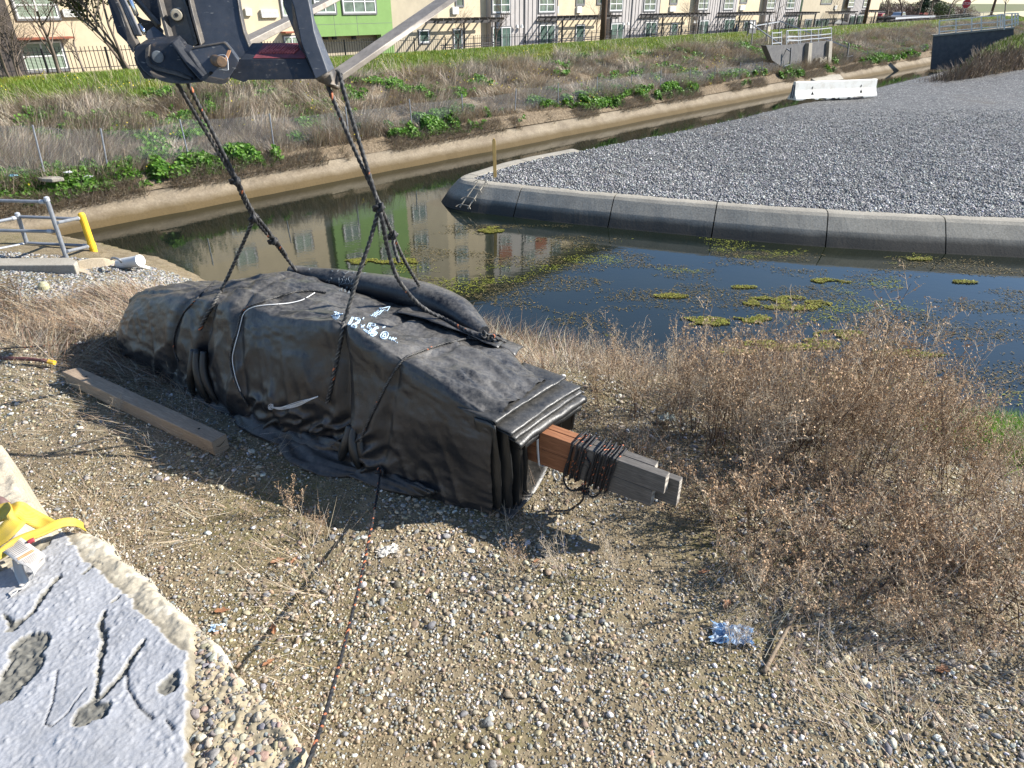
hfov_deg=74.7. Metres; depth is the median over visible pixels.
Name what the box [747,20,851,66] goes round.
railing
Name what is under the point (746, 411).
dead bush
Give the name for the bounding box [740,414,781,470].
pale weed
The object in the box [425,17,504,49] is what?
pergola
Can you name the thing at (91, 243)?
yellow post
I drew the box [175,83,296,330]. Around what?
lifting rope
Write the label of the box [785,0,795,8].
window
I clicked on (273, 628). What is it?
dead leaf
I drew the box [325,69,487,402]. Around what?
lifting rope
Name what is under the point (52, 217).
pipe railing
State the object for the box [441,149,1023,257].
kerb
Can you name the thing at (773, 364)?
dead bush
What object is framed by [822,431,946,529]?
dead weed
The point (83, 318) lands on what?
dry weed
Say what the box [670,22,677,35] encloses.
window
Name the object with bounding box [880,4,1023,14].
terrain
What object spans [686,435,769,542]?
dead weed
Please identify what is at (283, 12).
window
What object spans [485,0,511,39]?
bare tree
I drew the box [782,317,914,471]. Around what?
dead bush
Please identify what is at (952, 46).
bridge abutment
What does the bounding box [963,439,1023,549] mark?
dead bush
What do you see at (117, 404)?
dry weed
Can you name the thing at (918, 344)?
dead bush
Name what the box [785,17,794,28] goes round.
window
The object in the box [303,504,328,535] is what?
dry weed
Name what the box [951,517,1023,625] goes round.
dead weed
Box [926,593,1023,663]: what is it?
dead weed
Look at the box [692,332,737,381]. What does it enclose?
pale weed
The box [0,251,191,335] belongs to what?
gravel
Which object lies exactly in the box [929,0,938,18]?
bare tree
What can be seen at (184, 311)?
lashing rope
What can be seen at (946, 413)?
dead bush
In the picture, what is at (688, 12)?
bare tree
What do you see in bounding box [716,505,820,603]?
dead weed
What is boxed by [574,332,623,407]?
dead bush
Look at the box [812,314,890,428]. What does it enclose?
dead bush
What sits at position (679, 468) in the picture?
dead weed
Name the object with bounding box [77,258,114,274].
concrete apron
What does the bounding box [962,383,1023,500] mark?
dead bush
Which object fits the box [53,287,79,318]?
dry weed
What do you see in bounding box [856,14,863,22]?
window
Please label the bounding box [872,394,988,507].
dead bush
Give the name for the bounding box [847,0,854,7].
window
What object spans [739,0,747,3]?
window
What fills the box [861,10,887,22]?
pergola
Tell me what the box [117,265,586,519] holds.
tarp bundle
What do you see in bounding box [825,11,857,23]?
pergola
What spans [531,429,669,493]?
board
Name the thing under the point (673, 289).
algae
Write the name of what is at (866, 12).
utility pole
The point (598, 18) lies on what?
bare tree
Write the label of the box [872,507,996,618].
dead weed
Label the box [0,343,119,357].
ground rope
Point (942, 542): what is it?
dead weed
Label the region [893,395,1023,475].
grass
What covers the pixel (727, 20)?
window
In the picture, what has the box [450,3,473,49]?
bare tree
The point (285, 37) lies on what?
window
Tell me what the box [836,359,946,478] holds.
dead bush
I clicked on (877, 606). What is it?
dead weed
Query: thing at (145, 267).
thin pipe
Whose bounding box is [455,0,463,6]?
window
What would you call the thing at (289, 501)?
dry weed
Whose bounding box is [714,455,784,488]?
dead weed
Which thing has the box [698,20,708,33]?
window
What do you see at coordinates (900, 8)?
roadside thicket
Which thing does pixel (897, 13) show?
parked car
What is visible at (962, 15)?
hedge
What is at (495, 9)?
window
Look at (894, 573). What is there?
dead stalk
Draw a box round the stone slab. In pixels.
[38,176,63,181]
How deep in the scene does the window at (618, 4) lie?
60.02 m
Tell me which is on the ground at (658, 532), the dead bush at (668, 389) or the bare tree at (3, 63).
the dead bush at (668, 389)
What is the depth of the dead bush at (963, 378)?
5.68 m
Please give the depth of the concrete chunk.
4.06 m
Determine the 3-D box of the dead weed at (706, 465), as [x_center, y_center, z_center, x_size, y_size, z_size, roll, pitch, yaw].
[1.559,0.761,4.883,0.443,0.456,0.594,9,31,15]
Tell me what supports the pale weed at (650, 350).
on the ground at (658, 532)
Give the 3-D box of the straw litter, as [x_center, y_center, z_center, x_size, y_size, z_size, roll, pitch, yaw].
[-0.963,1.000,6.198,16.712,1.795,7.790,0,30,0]
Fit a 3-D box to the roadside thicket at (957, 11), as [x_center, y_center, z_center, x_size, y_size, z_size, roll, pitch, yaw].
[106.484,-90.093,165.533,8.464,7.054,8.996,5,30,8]
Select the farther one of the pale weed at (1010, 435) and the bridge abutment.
the bridge abutment
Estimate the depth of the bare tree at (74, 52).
27.89 m
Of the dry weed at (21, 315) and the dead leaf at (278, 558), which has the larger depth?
the dry weed at (21, 315)
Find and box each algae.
[344,226,977,357]
[396,224,1023,418]
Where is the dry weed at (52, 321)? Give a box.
[29,303,72,337]
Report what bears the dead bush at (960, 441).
on the ground at (658, 532)
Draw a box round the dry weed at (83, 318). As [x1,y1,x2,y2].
[65,307,106,328]
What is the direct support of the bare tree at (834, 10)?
on the terrain at (374, 144)
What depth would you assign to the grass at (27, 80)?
36.04 m
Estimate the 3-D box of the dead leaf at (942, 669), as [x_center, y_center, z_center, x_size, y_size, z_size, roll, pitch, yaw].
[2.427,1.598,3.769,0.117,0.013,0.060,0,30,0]
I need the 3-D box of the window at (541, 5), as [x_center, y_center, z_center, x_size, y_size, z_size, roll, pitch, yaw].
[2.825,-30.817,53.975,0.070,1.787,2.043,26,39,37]
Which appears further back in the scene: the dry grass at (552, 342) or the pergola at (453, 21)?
the pergola at (453, 21)
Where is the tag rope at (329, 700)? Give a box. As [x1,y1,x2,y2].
[304,466,383,767]
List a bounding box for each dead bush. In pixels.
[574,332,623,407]
[583,310,648,393]
[609,315,662,418]
[620,325,718,438]
[660,312,726,412]
[662,316,761,438]
[677,295,754,461]
[677,313,733,397]
[692,317,772,439]
[699,318,774,416]
[718,336,828,465]
[727,302,792,402]
[735,310,808,433]
[739,342,839,468]
[761,285,834,405]
[764,303,896,428]
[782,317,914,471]
[784,305,947,455]
[812,259,970,450]
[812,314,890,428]
[817,379,885,489]
[821,309,921,466]
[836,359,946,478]
[843,302,939,445]
[844,316,913,408]
[857,296,1023,475]
[871,323,997,443]
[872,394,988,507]
[891,335,1011,451]
[891,350,1000,481]
[918,372,1019,495]
[946,410,1020,521]
[947,383,1018,464]
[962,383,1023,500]
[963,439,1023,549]
[997,475,1023,565]
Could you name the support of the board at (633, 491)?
on the tarp bundle
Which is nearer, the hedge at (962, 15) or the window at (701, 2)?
the window at (701, 2)
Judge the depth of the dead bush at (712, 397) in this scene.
5.45 m
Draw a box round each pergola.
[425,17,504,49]
[538,15,621,42]
[640,12,710,35]
[718,11,774,32]
[786,12,819,26]
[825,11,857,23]
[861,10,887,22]
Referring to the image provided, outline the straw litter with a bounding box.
[0,278,1023,767]
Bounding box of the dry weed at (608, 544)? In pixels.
[594,529,624,580]
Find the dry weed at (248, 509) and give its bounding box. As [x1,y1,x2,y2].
[232,493,267,517]
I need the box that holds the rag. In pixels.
[375,543,398,557]
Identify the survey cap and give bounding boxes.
[37,281,49,289]
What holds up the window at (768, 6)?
in the apartment building at (524, 14)
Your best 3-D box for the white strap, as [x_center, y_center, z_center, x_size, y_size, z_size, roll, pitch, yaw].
[0.270,0.537,4.958,0.193,0.466,0.050,-3,30,-5]
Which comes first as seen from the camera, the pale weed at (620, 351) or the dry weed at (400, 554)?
the dry weed at (400, 554)
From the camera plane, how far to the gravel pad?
25.79 m
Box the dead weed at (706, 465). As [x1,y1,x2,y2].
[695,438,759,510]
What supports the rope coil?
hanging from the board at (628, 454)
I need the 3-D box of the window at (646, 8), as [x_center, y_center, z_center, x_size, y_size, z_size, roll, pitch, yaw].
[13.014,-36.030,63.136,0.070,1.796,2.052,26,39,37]
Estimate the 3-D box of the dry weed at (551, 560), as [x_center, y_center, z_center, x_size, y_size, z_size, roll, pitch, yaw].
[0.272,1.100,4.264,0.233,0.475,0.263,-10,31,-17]
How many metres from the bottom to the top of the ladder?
0.672 m
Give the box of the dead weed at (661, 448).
[629,420,664,458]
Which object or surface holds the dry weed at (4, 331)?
on the ground at (658, 532)
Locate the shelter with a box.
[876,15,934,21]
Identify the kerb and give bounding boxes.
[0,56,930,234]
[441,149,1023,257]
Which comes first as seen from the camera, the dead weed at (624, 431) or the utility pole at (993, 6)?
the dead weed at (624, 431)
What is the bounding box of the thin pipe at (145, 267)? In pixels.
[137,265,149,268]
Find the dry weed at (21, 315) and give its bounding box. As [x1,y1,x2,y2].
[2,295,42,329]
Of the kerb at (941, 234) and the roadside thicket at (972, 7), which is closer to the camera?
the kerb at (941, 234)
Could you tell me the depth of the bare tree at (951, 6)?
153.76 m
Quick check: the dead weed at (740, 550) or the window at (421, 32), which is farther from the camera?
the window at (421, 32)
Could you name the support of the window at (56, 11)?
in the apartment building at (349, 20)
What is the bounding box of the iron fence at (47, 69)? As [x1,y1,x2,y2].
[2,15,890,77]
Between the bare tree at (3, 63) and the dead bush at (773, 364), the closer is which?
the dead bush at (773, 364)
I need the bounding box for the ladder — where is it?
[456,179,487,208]
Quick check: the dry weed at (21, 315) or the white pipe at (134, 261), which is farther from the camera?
the white pipe at (134, 261)
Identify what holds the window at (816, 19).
in the apartment building at (524, 14)
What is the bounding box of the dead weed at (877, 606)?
[831,530,938,629]
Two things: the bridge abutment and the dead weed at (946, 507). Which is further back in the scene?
the bridge abutment
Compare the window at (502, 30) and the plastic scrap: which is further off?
the window at (502, 30)
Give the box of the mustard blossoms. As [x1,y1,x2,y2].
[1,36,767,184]
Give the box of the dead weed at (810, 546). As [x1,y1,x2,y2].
[758,485,869,571]
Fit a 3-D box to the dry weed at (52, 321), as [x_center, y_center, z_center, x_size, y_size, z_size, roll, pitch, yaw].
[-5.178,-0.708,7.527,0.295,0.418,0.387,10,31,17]
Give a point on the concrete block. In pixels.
(109, 658)
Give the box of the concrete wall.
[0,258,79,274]
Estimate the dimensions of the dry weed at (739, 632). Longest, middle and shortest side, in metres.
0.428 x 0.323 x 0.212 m
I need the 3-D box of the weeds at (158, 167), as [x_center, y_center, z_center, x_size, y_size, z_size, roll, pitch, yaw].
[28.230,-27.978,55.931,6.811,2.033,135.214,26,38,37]
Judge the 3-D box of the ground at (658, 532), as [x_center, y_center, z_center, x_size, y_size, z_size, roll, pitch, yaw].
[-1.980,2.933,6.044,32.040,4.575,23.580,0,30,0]
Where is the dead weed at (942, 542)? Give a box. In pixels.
[820,497,1021,597]
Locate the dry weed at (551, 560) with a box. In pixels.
[539,517,568,589]
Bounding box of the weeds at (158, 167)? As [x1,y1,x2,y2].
[0,23,1023,207]
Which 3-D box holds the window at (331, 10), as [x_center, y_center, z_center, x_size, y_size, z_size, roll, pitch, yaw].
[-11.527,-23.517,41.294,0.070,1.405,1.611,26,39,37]
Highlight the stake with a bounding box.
[492,138,496,177]
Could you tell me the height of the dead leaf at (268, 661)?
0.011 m
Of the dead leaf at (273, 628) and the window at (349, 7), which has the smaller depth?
the dead leaf at (273, 628)
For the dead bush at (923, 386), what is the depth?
5.28 m
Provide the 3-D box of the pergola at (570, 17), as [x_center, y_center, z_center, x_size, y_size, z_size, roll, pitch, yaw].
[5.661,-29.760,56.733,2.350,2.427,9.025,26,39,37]
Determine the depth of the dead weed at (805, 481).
5.12 m
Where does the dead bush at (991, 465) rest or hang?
on the ground at (658, 532)
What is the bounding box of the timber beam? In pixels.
[62,367,229,455]
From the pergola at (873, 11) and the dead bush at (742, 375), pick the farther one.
the pergola at (873, 11)
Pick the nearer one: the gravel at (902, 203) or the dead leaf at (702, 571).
the dead leaf at (702, 571)
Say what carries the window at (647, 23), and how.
in the apartment building at (524, 14)
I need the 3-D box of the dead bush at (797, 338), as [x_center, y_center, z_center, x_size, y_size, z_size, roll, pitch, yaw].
[2.527,-0.083,5.674,0.725,1.384,0.740,-3,30,-5]
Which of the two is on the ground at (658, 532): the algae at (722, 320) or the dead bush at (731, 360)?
the dead bush at (731, 360)
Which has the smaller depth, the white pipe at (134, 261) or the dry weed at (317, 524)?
the dry weed at (317, 524)
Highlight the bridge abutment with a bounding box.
[930,13,1018,68]
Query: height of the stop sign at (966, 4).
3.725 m
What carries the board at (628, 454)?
on the board at (671, 495)
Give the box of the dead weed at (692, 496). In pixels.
[654,453,737,525]
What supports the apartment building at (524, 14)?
on the terrain at (374, 144)
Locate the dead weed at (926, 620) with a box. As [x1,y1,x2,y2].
[876,562,978,649]
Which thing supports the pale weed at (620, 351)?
on the ground at (658, 532)
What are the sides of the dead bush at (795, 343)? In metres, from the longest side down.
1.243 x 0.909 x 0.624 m
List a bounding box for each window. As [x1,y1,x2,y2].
[10,0,61,20]
[19,39,70,72]
[279,0,286,17]
[282,35,297,42]
[313,0,337,14]
[341,0,376,14]
[418,29,429,43]
[453,28,463,48]
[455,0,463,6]
[491,0,510,13]
[492,26,511,46]
[538,0,555,13]
[539,23,555,43]
[575,24,584,41]
[576,0,584,5]
[609,0,623,11]
[611,22,624,39]
[643,0,656,11]
[644,21,657,36]
[669,0,677,4]
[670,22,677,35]
[697,0,708,9]
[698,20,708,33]
[723,0,734,9]
[723,18,735,32]
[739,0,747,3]
[766,0,775,8]
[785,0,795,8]
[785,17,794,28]
[814,19,829,26]
[820,0,832,4]
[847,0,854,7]
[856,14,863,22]
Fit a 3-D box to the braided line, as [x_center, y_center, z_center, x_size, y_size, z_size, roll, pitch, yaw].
[-2.059,-0.385,5.885,0.819,0.729,0.160,-17,34,-27]
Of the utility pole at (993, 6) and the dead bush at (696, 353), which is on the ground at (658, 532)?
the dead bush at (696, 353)
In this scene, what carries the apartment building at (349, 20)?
on the terrain at (374, 144)
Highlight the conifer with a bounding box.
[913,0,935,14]
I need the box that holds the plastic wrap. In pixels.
[708,619,756,647]
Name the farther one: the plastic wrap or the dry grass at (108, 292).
the dry grass at (108, 292)
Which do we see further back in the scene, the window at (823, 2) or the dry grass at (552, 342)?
the window at (823, 2)
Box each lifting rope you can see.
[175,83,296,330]
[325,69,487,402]
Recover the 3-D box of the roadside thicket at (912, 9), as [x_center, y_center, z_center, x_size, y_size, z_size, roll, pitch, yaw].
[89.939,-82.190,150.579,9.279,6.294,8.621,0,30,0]
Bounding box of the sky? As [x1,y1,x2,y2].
[880,0,1023,16]
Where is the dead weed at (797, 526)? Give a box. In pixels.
[769,469,917,580]
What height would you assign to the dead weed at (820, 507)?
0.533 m
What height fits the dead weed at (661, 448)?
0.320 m
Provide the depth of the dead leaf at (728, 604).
4.19 m
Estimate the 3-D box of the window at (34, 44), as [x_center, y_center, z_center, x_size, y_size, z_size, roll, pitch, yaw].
[-22.826,-15.970,32.724,0.070,1.404,1.985,26,39,37]
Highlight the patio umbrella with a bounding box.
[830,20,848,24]
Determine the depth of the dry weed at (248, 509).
4.87 m
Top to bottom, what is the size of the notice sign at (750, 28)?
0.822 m
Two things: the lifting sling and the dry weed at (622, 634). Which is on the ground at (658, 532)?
the dry weed at (622, 634)
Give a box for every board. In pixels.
[527,445,654,505]
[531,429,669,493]
[548,425,657,467]
[655,473,682,505]
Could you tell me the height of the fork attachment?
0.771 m
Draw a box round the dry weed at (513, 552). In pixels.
[495,529,551,573]
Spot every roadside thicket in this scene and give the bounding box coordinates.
[878,0,906,20]
[880,1,912,20]
[890,2,935,20]
[930,2,958,18]
[952,5,970,13]
[960,6,979,15]
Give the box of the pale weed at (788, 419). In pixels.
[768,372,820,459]
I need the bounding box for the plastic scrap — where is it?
[208,623,224,631]
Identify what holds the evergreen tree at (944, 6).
on the terrain at (984, 8)
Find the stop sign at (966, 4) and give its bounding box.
[962,0,970,13]
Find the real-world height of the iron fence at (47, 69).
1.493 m
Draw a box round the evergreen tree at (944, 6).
[925,1,954,19]
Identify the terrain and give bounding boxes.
[0,18,1023,214]
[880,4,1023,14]
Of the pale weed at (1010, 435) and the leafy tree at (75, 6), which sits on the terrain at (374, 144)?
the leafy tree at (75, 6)
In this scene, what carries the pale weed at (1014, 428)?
on the ground at (658, 532)
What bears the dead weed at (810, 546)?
on the ground at (658, 532)
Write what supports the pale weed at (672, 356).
on the ground at (658, 532)
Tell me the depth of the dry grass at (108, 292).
7.73 m
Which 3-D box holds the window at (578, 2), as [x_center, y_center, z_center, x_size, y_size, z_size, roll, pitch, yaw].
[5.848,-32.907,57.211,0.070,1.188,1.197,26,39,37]
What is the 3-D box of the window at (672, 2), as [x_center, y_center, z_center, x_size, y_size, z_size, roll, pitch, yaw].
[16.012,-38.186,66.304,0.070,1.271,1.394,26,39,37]
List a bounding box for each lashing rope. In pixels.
[172,282,213,361]
[229,289,325,406]
[359,330,506,442]
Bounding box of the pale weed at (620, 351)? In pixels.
[606,322,640,364]
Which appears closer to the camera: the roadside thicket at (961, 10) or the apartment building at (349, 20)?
the apartment building at (349, 20)
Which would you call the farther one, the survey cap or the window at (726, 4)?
the window at (726, 4)
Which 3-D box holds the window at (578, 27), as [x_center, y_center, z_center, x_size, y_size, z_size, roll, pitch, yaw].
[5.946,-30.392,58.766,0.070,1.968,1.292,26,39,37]
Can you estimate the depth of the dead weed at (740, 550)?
4.43 m
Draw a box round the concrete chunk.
[0,445,58,560]
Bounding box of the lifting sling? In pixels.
[0,501,86,596]
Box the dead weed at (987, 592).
[945,541,1023,642]
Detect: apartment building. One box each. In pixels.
[0,0,438,77]
[437,0,880,50]
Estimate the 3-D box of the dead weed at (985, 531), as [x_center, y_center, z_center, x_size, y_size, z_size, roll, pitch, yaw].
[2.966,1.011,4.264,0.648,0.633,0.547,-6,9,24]
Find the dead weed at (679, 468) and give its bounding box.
[650,438,695,476]
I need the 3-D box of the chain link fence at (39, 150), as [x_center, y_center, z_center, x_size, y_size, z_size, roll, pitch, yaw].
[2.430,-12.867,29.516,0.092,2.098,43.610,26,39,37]
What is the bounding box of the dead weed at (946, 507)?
[891,449,998,561]
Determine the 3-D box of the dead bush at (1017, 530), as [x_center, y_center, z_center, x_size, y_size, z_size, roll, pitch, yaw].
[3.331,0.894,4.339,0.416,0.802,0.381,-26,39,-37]
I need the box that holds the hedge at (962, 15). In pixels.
[951,14,978,17]
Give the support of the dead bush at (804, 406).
on the ground at (658, 532)
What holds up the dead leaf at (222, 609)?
on the ground at (658, 532)
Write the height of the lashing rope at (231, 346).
0.892 m
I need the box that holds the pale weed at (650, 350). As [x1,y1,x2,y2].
[633,336,669,380]
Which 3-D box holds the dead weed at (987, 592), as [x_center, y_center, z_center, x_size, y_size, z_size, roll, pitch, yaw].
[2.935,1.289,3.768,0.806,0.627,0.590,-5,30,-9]
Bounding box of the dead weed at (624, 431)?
[602,414,640,445]
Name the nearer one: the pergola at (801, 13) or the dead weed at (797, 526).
the dead weed at (797, 526)
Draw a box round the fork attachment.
[108,0,455,89]
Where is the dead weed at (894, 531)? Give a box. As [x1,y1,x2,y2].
[857,467,968,565]
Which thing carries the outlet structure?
on the terrain at (374, 144)
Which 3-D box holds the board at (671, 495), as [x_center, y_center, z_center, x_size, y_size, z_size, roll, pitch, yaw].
[0.390,0.483,4.915,1.752,0.210,0.060,18,34,29]
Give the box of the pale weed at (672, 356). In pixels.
[662,331,689,384]
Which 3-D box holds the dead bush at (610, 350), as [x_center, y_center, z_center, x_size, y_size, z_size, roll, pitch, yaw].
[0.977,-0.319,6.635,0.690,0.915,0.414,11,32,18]
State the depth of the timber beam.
5.96 m
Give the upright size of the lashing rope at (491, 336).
0.719 m
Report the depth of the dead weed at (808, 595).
4.07 m
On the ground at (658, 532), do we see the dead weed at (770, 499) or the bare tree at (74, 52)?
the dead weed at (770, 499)
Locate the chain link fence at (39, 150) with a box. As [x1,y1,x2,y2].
[0,60,783,185]
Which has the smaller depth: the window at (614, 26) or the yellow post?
the yellow post
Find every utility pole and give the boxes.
[600,0,607,39]
[862,0,870,23]
[990,0,996,15]
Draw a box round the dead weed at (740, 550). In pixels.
[712,517,779,578]
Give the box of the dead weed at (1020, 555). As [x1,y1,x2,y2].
[990,489,1023,588]
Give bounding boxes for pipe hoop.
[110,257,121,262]
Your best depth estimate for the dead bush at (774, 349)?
6.43 m
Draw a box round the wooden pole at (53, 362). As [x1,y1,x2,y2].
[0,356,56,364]
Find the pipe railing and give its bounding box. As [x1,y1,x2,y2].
[0,196,88,257]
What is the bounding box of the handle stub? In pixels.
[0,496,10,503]
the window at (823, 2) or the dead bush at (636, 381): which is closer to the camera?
the dead bush at (636, 381)
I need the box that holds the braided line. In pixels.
[232,292,314,390]
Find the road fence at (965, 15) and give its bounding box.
[890,11,991,21]
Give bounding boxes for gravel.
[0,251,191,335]
[474,108,1023,217]
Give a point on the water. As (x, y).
(327, 225)
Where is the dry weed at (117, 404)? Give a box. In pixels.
[109,393,124,416]
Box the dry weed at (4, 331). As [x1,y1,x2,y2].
[0,320,16,343]
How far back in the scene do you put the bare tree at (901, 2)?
123.69 m
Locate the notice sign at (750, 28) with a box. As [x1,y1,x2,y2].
[748,20,755,32]
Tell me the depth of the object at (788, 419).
5.52 m
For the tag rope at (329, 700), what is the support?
attached to the tarp bundle
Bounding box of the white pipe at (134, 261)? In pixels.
[115,255,145,268]
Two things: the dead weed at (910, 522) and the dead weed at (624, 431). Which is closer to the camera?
the dead weed at (910, 522)
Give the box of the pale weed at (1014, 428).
[997,401,1023,462]
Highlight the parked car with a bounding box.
[890,12,905,19]
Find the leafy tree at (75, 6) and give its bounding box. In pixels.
[47,0,135,69]
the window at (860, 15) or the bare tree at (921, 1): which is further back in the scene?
the bare tree at (921, 1)
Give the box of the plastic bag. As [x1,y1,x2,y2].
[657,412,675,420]
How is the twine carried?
attached to the tarp bundle
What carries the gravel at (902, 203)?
on the gravel pad
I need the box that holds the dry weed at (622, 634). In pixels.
[614,615,640,652]
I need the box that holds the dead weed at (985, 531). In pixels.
[922,504,1023,596]
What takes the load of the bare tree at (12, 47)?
on the terrain at (374, 144)
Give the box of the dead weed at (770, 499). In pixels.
[696,427,819,527]
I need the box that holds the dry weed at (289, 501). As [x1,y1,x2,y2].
[266,474,305,514]
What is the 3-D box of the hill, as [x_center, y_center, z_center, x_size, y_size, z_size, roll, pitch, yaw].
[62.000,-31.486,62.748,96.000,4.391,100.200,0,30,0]
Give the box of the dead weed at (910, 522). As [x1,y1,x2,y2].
[871,469,1011,568]
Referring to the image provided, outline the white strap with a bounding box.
[536,439,560,480]
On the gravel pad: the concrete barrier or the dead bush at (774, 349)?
the concrete barrier
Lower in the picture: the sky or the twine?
the twine
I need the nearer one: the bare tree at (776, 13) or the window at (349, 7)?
the window at (349, 7)
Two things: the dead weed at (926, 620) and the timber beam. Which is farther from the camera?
the timber beam
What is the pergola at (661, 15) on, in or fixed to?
on the terrain at (374, 144)
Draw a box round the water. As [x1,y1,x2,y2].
[61,65,1023,424]
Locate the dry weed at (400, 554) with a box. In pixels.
[393,538,407,573]
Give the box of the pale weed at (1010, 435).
[993,411,1023,457]
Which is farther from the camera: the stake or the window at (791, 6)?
the window at (791, 6)
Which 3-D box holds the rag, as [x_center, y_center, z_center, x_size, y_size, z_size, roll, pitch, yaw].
[-0.855,1.138,4.612,0.169,0.039,0.098,-14,33,-24]
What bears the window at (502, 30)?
in the apartment building at (524, 14)
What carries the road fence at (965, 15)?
on the terrain at (374, 144)
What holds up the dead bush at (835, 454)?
on the ground at (658, 532)
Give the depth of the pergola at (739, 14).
72.75 m
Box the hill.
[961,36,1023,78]
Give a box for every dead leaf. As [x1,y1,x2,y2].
[214,606,229,612]
[262,658,274,665]
[269,624,276,633]
[270,557,284,562]
[697,569,709,574]
[723,600,731,608]
[935,664,952,671]
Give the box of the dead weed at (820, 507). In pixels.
[767,456,866,545]
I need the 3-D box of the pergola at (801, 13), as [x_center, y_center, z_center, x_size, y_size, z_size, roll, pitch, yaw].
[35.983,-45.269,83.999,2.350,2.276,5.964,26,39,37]
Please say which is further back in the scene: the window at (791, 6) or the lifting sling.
the window at (791, 6)
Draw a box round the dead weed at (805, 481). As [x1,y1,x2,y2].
[750,435,814,493]
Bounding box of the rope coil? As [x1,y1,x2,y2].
[554,431,626,511]
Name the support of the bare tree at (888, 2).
on the terrain at (374, 144)
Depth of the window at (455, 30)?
49.63 m
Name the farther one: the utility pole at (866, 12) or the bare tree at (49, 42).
the utility pole at (866, 12)
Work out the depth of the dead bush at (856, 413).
5.32 m
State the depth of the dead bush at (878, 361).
5.57 m
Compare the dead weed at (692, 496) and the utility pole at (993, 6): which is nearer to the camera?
the dead weed at (692, 496)
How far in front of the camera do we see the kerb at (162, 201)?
22.51 m
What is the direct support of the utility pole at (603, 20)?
on the terrain at (374, 144)
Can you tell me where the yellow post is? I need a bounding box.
[78,212,97,251]
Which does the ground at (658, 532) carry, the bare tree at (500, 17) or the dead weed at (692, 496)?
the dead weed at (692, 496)
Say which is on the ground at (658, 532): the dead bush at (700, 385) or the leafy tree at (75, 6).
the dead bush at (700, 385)
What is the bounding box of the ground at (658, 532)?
[0,226,1023,767]
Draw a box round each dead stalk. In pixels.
[762,532,844,673]
[876,506,986,591]
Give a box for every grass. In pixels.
[0,16,1023,107]
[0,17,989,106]
[0,268,196,394]
[146,270,1023,600]
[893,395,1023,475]
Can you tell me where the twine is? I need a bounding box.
[268,396,317,409]
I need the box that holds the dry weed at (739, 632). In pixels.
[718,587,762,661]
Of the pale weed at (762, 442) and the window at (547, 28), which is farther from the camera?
the window at (547, 28)
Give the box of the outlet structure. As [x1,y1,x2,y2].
[761,27,842,80]
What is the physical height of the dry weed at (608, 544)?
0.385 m
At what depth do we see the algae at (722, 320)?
12.69 m
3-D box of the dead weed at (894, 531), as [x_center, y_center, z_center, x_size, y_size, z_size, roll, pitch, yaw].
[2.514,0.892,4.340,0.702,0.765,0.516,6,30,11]
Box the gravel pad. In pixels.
[475,69,1023,232]
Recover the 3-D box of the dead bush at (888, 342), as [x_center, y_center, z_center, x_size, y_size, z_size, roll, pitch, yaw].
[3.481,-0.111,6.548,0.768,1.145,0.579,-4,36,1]
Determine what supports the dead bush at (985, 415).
on the ground at (658, 532)
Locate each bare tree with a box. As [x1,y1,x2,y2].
[0,0,23,78]
[0,0,43,77]
[7,0,68,73]
[42,12,85,72]
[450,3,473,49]
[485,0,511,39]
[587,1,610,35]
[680,0,700,33]
[768,2,787,28]
[828,0,842,23]
[881,0,891,20]
[898,0,903,20]
[916,0,922,19]
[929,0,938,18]
[947,0,958,16]
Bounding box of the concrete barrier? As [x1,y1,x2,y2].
[788,79,877,99]
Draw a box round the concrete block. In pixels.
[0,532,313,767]
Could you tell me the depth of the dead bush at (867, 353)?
5.40 m
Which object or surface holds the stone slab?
on the weeds at (158, 167)
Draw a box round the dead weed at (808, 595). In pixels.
[790,539,867,618]

